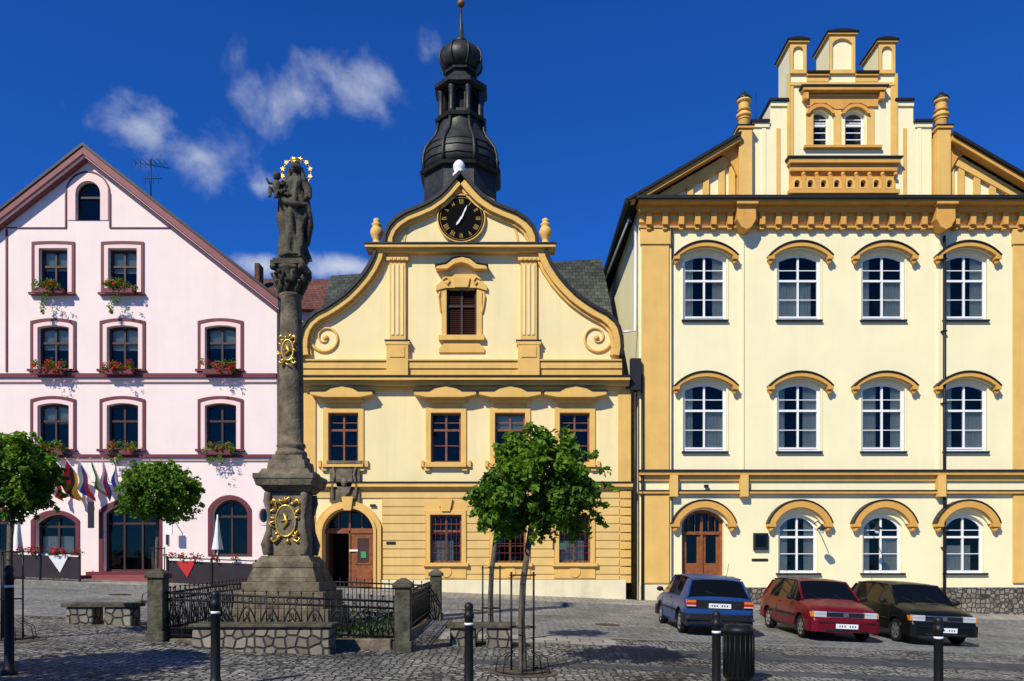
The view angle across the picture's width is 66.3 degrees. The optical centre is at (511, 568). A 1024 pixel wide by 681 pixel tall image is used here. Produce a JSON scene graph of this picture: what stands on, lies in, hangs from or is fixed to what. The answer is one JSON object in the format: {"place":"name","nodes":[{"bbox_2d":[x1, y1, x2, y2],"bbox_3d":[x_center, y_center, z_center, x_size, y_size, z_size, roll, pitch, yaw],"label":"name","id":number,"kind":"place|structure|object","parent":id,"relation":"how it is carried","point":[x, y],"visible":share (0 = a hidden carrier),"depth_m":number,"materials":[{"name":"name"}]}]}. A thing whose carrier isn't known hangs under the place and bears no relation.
{"place":"outdoors","nodes":[
{"label":"outdoors","id":0,"kind":"place"},
{"bbox_2d":[135,158,169,196],"bbox_3d":[-14.125,-15.133,30.700,1.256,1.715,0.801,0,0,0],"label":"roof antenna","id":1,"kind":"object","parent":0,"point":[150,178],"visible":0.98,"depth_m":30.60,"materials":[{"name":"grey metal"}]},
{"bbox_2d":[0,615,1023,680],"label":"cobbled square","id":2,"kind":"structure","parent":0,"point":[63,651],"depth_m":12.77,"materials":[{"name":"stone"}]},
{"bbox_2d":[0,565,17,675],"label":"bollard","id":3,"kind":"object","parent":2,"relation":"on","point":[9,669],"visible":0.98,"depth_m":10.15,"materials":[{"name":"black metal"}]},
{"bbox_2d":[0,430,71,642],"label":"street tree","id":4,"kind":"object","parent":2,"relation":"on","point":[30,488],"visible":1,"depth_m":13.26,"materials":[{"name":"green plant"}]},
{"bbox_2d":[61,602,145,625],"bbox_3d":[-8.438,0.978,16.200,1.485,0.550,0.540,0,0,0],"label":"stone bench","id":5,"kind":"object","parent":2,"relation":"on","point":[116,613],"visible":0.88,"depth_m":15.98,"materials":[{"name":"grey stone"}]},
{"bbox_2d":[210,591,221,680],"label":"bollard","id":6,"kind":"object","parent":2,"relation":"on","point":[215,662],"visible":1,"depth_m":9.85,"materials":[{"name":"black metal"}]},
{"bbox_2d":[188,622,339,654],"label":"rubble wall","id":7,"kind":"structure","parent":2,"relation":"on","point":[299,637],"depth_m":13.10,"materials":[{"name":"stone"}]},
{"bbox_2d":[226,455,346,626],"bbox_3d":[-4.788,-0.404,17.000,2.097,4.037,2.097,0,0,0],"label":"pedestal","id":8,"kind":"object","parent":2,"relation":"on","point":[283,568],"visible":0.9,"depth_m":16.46,"materials":[{"name":"stone"}]},
{"bbox_2d":[269,496,300,543],"bbox_3d":[-4.803,-1.027,16.586,0.686,1.024,0.135,0,0,0],"label":"gilded cartouche","id":9,"kind":"object","parent":8,"relation":"attached to","point":[285,517],"visible":1,"depth_m":16.57,"materials":[{"name":"metal"}]},
{"bbox_2d":[270,258,311,456],"bbox_3d":[-4.788,-4.512,17.000,0.829,4.208,0.816,0,0,0],"label":"column shaft","id":10,"kind":"object","parent":8,"relation":"on","point":[292,278],"visible":1,"depth_m":16.79,"materials":[{"name":"stone"}]},
{"bbox_2d":[277,333,295,366],"bbox_3d":[-4.805,-4.663,16.735,0.429,0.727,0.135,0,0,0],"label":"gilded medallion","id":11,"kind":"object","parent":10,"relation":"attached to","point":[287,350],"visible":1,"depth_m":16.71,"materials":[{"name":"metal"}]},
{"bbox_2d":[265,157,313,264],"bbox_3d":[-4.784,-7.731,16.971,0.987,2.278,0.699,0,0,0],"label":"madonna statue","id":12,"kind":"object","parent":10,"relation":"on","point":[292,192],"visible":0.98,"depth_m":16.84,"materials":[{"name":"stone"}]},
{"bbox_2d":[280,156,312,181],"bbox_3d":[-4.698,-8.605,17.090,0.705,0.749,0.040,0,0,0],"label":"star halo","id":13,"kind":"object","parent":12,"relation":"attached to","point":[305,162],"visible":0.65,"depth_m":17.07,"materials":[{"name":"gold metal"}]},
{"bbox_2d":[182,604,393,638],"bbox_3d":[-4.149,1.154,16.975,4.086,0.700,5.850,0,0,0],"label":"flower bed","id":14,"kind":"object","parent":2,"relation":"on","point":[356,630],"visible":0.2,"depth_m":16.31,"materials":[{"name":"green plant"}]},
{"bbox_2d":[464,602,473,680],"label":"bollard","id":15,"kind":"object","parent":2,"relation":"on","point":[468,646],"visible":1,"depth_m":9.95,"materials":[{"name":"black metal"}]},
{"bbox_2d":[446,622,515,647],"bbox_3d":[-0.591,1.321,15.100,1.334,0.550,0.540,0,0,0],"label":"stone bench","id":16,"kind":"object","parent":2,"relation":"on","point":[498,634],"visible":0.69,"depth_m":14.88,"materials":[{"name":"grey stone"}]},
{"bbox_2d":[469,493,525,645],"bbox_3d":[-0.249,-0.156,15.627,1.433,3.402,1.297,0,0,0],"label":"street tree","id":17,"kind":"object","parent":2,"relation":"on","point":[482,641],"visible":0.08,"depth_m":15.56,"materials":[{"name":"green plant"}]},
{"bbox_2d":[461,421,617,676],"bbox_3d":[0.455,-0.267,12.105,2.227,3.852,2.140,0,0,33],"label":"street tree","id":18,"kind":"object","parent":2,"relation":"on","point":[564,495],"visible":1,"depth_m":11.69,"materials":[{"name":"green plant"}]},
{"bbox_2d":[711,611,721,680],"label":"bollard","id":19,"kind":"object","parent":2,"relation":"on","point":[716,623],"visible":1,"depth_m":10.15,"materials":[{"name":"black metal"}]},
{"bbox_2d":[457,658,1018,680],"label":"paving strip","id":20,"kind":"object","parent":2,"relation":"on","point":[709,670],"visible":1,"depth_m":13.04,"materials":[{"name":"stone"}]},
{"bbox_2d":[723,624,754,680],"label":"litter bin","id":21,"kind":"object","parent":2,"relation":"on","point":[738,652],"visible":1,"depth_m":11.81,"materials":[{"name":"black metal"}]},
{"bbox_2d":[623,648,1023,670],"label":"paving strip","id":22,"kind":"object","parent":2,"relation":"on","point":[834,660],"visible":1,"depth_m":15.04,"materials":[{"name":"stone"}]},
{"bbox_2d":[933,617,943,680],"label":"bollard","id":23,"kind":"object","parent":2,"relation":"on","point":[938,631],"visible":1,"depth_m":10.25,"materials":[{"name":"black metal"}]},
{"bbox_2d":[0,0,1023,278],"label":"sky","id":24,"kind":"structure","parent":0,"point":[589,104],"materials":[{"name":"blue"}]},
{"bbox_2d":[14,584,1023,654],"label":"road","id":25,"kind":"structure","parent":0,"point":[583,621],"depth_m":20.63,"materials":[{"name":"grey stone"}]},
{"bbox_2d":[113,459,205,602],"bbox_3d":[-9.924,-1.069,21.944,2.474,4.130,2.410,0,0,0],"label":"street tree","id":26,"kind":"object","parent":25,"relation":"on","point":[169,486],"visible":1,"depth_m":21.55,"materials":[{"name":"green plant"}]},
{"bbox_2d":[14,613,1023,654],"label":"drain channel","id":27,"kind":"object","parent":25,"relation":"on","point":[667,640],"visible":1,"depth_m":17.35,"materials":[{"name":"stone"}]},
{"bbox_2d":[596,623,619,625],"bbox_3d":[2.500,1.467,20.500,0.660,0.031,0.660,0,0,0],"label":"manhole cover","id":28,"kind":"object","parent":25,"relation":"on","point":[607,624],"visible":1,"depth_m":20.50,"materials":[{"name":"metal"}]},
{"bbox_2d":[655,565,753,632],"bbox_3d":[4.917,0.702,20.422,2.025,1.755,4.041,2,1,0],"label":"parked car","id":29,"kind":"object","parent":25,"relation":"on","point":[685,601],"visible":0.88,"depth_m":18.71,"materials":[{"name":"blue paint"}]},
{"bbox_2d":[759,568,879,639],"bbox_3d":[7.863,0.823,20.332,2.025,1.755,4.041,2,1,0],"label":"parked car","id":30,"kind":"object","parent":25,"relation":"on","point":[804,606],"visible":1,"depth_m":19.35,"materials":[{"name":"red paint"}]},
{"bbox_2d":[851,568,977,643],"bbox_3d":[10.183,0.915,20.332,2.025,1.755,4.041,2,1,0],"label":"parked car","id":31,"kind":"object","parent":25,"relation":"on","point":[903,609],"visible":0.79,"depth_m":19.26,"materials":[{"name":"black paint"}]},
{"bbox_2d":[15,577,1023,619],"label":"pavement","id":32,"kind":"structure","parent":0,"point":[648,602],"depth_m":28.18,"materials":[{"name":"grey stone"}]},
{"bbox_2d":[13,519,25,578],"bbox_3d":[-17.537,-0.920,27.800,0.500,2.576,0.500,0,0,0],"label":"folded parasol","id":33,"kind":"object","parent":32,"relation":"on","point":[17,538],"visible":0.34,"depth_m":27.73,"materials":[{"name":"white fabric"}]},
{"bbox_2d":[4,544,82,581],"bbox_3d":[-17.130,-0.211,27.239,4.469,1.421,0.443,0,0,0],"label":"cafe terrace railing","id":34,"kind":"object","parent":32,"relation":"on","point":[39,566],"visible":0.96,"depth_m":27.30,"materials":[{"name":"grey fabric"}]},
{"bbox_2d":[81,572,147,581],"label":"entrance steps","id":35,"kind":"structure","parent":32,"relation":"on","point":[127,576],"depth_m":29.10,"materials":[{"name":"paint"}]},
{"bbox_2d":[163,552,256,585],"bbox_3d":[-10.540,0.082,27.243,3.303,1.328,0.427,0,0,0],"label":"cafe terrace railing","id":36,"kind":"object","parent":32,"relation":"on","point":[189,572],"visible":0.98,"depth_m":27.30,"materials":[{"name":"grey fabric"}]},
{"bbox_2d":[212,515,222,585],"bbox_3d":[-10.448,-0.628,27.800,0.500,2.558,0.500,0,0,0],"label":"folded parasol","id":37,"kind":"object","parent":32,"relation":"on","point":[217,545],"visible":0.69,"depth_m":27.74,"materials":[{"name":"white fabric"}]},
{"bbox_2d":[438,632,619,645],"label":"paved path","id":38,"kind":"structure","parent":0,"point":[570,640],"depth_m":16.51,"materials":[{"name":"grey stone"}]},
{"bbox_3d":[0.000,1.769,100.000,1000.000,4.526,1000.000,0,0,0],"label":"ground","id":39,"kind":"structure","parent":0,"visible":0},
{"bbox_2d":[0,162,277,574],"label":"walls","id":40,"kind":"structure","parent":39,"relation":"on","point":[188,285],"depth_m":30.00,"materials":[{"name":"pink paint"}]},
{"bbox_2d":[53,481,63,500],"bbox_3d":[-17.237,-3.324,29.483,0.178,1.572,1.042,0,0,24],"label":"national flag","id":41,"kind":"object","parent":40,"relation":"attached to","point":[56,491],"visible":0.02,"depth_m":29.55,"materials":[{"name":"red fabric"}]},
{"bbox_2d":[44,200,81,360],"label":"curtain","id":42,"kind":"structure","parent":40,"relation":"on","point":[46,276],"depth_m":33.85,"materials":[{"name":"fabric"}]},
{"bbox_2d":[56,462,79,500],"bbox_3d":[-16.762,-3.324,29.458,0.396,1.572,1.001,0,0,20],"label":"national flag","id":43,"kind":"object","parent":40,"relation":"attached to","point":[64,489],"visible":0.09,"depth_m":29.46,"materials":[{"name":"white fabric"}]},
{"bbox_2d":[63,458,82,500],"bbox_3d":[-16.512,-3.324,29.510,0.236,1.572,0.975,0,0,15],"label":"national flag","id":44,"kind":"object","parent":40,"relation":"attached to","point":[71,472],"visible":0.91,"depth_m":29.43,"materials":[{"name":"multicoloured fabric"}]},
{"bbox_2d":[77,458,95,501],"bbox_3d":[-16.027,-3.324,29.496,0.264,1.572,0.970,0,0,6],"label":"national flag","id":45,"kind":"object","parent":40,"relation":"attached to","point":[82,486],"visible":1,"depth_m":29.40,"materials":[{"name":"fabric"}]},
{"bbox_2d":[89,458,109,500],"bbox_3d":[-15.478,-3.324,29.526,0.476,1.572,0.983,0,0,-6],"label":"national flag","id":46,"kind":"object","parent":40,"relation":"attached to","point":[96,484],"visible":0.94,"depth_m":29.30,"materials":[{"name":"fabric"}]},
{"bbox_2d":[99,458,111,499],"bbox_3d":[-15.279,-3.324,29.504,0.230,1.572,0.990,0,0,-4],"label":"national flag","id":47,"kind":"object","parent":40,"relation":"attached to","point":[104,484],"visible":1,"depth_m":29.39,"materials":[{"name":"fabric"}]},
{"bbox_2d":[111,458,120,501],"bbox_3d":[-14.882,-3.324,29.506,0.196,1.572,1.032,0,0,-13],"label":"national flag","id":48,"kind":"object","parent":40,"relation":"attached to","point":[114,481],"visible":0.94,"depth_m":29.28,"materials":[{"name":"fabric"}]},
{"bbox_2d":[88,502,172,544],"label":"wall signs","id":49,"kind":"object","parent":40,"relation":"attached to","point":[169,530],"depth_m":29.60,"materials":[{"name":"metal"}]},
{"bbox_2d":[0,183,266,571],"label":"windows","id":50,"kind":"structure","parent":40,"relation":"attached to","point":[130,541],"depth_m":31.00,"materials":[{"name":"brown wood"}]},
{"bbox_2d":[0,142,280,571],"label":"trim","id":51,"kind":"structure","parent":40,"relation":"attached to","point":[47,181],"depth_m":29.95,"materials":[{"name":"paint"}]},
{"bbox_2d":[33,288,232,454],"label":"flower boxes","id":52,"kind":"object","parent":51,"relation":"attached to","point":[120,371],"visible":0.94,"depth_m":29.62,"materials":[{"name":"paint"}]},
{"bbox_2d":[30,279,235,450],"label":"window box flowers","id":53,"kind":"object","parent":52,"relation":"attached to","point":[130,360],"visible":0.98,"depth_m":29.52,"materials":[{"name":"red plant"}]},
{"bbox_2d":[30,277,236,464],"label":"window box plants","id":54,"kind":"object","parent":52,"relation":"in","point":[52,364],"depth_m":29.62,"materials":[{"name":"green plant"}]},
{"bbox_2d":[51,299,235,478],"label":"window box petunias","id":55,"kind":"object","parent":51,"relation":"attached to","point":[132,388],"depth_m":29.70,"materials":[{"name":"green plant"}]},
{"bbox_2d":[278,305,280,441],"bbox_3d":[-8.865,-4.662,29.920,0.111,10.725,0.111,0,0,-23],"label":"downpipe","id":56,"kind":"object","parent":51,"relation":"attached to","point":[278,366],"visible":0.27,"depth_m":29.88,"materials":[{"name":"metal"}]},
{"bbox_2d":[254,263,329,321],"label":"background house","id":57,"kind":"structure","parent":39,"relation":"on","point":[314,295],"depth_m":47.00,"materials":[{"name":"red tile"}]},
{"bbox_2d":[144,568,443,651],"bbox_3d":[-4.130,0.763,17.000,4.740,1.847,6.360,0,0,0],"label":"wrought iron fence","id":58,"kind":"object","parent":39,"relation":"on","point":[416,608],"visible":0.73,"depth_m":13.99,"materials":[{"name":"metal"}]},
{"bbox_2d":[302,160,632,598],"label":"baroque town hall","id":59,"kind":"structure","parent":39,"relation":"on","point":[457,327],"depth_m":29.95,"materials":[{"name":"yellow paint"}]},
{"bbox_2d":[325,509,372,588],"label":"entrance door","id":60,"kind":"structure","parent":59,"relation":"in","point":[349,534],"depth_m":30.30,"materials":[{"name":"red wood"}]},
{"bbox_2d":[329,289,589,562],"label":"windows","id":61,"kind":"structure","parent":59,"relation":"in","point":[446,530],"depth_m":30.23,"materials":[{"name":"brown wood"}]},
{"bbox_2d":[419,0,500,200],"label":"clock tower spire","id":62,"kind":"structure","parent":59,"relation":"on","point":[460,119],"depth_m":34.06,"materials":[{"name":"black metal"}]},
{"bbox_2d":[14,580,1023,624],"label":"kerb","id":63,"kind":"structure","parent":39,"relation":"on","point":[444,599],"depth_m":26.60,"materials":[{"name":"stone"}]},
{"bbox_2d":[603,28,1023,614],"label":"stepped gable school","id":64,"kind":"object","parent":39,"relation":"on","point":[815,282],"visible":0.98,"depth_m":30.00,"materials":[{"name":"yellow paint"}]},
{"bbox_2d":[682,510,721,574],"bbox_3d":[7.300,-0.950,30.600,2.000,3.000,0.860,0,0,0],"label":"school door","id":65,"kind":"structure","parent":64,"relation":"in","point":[701,529],"depth_m":30.26,"materials":[{"name":"red wood"}]},
{"bbox_2d":[683,112,984,572],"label":"windows","id":66,"kind":"structure","parent":64,"relation":"in","point":[703,275],"depth_m":30.22,"materials":[{"name":"glass"}]}
]}

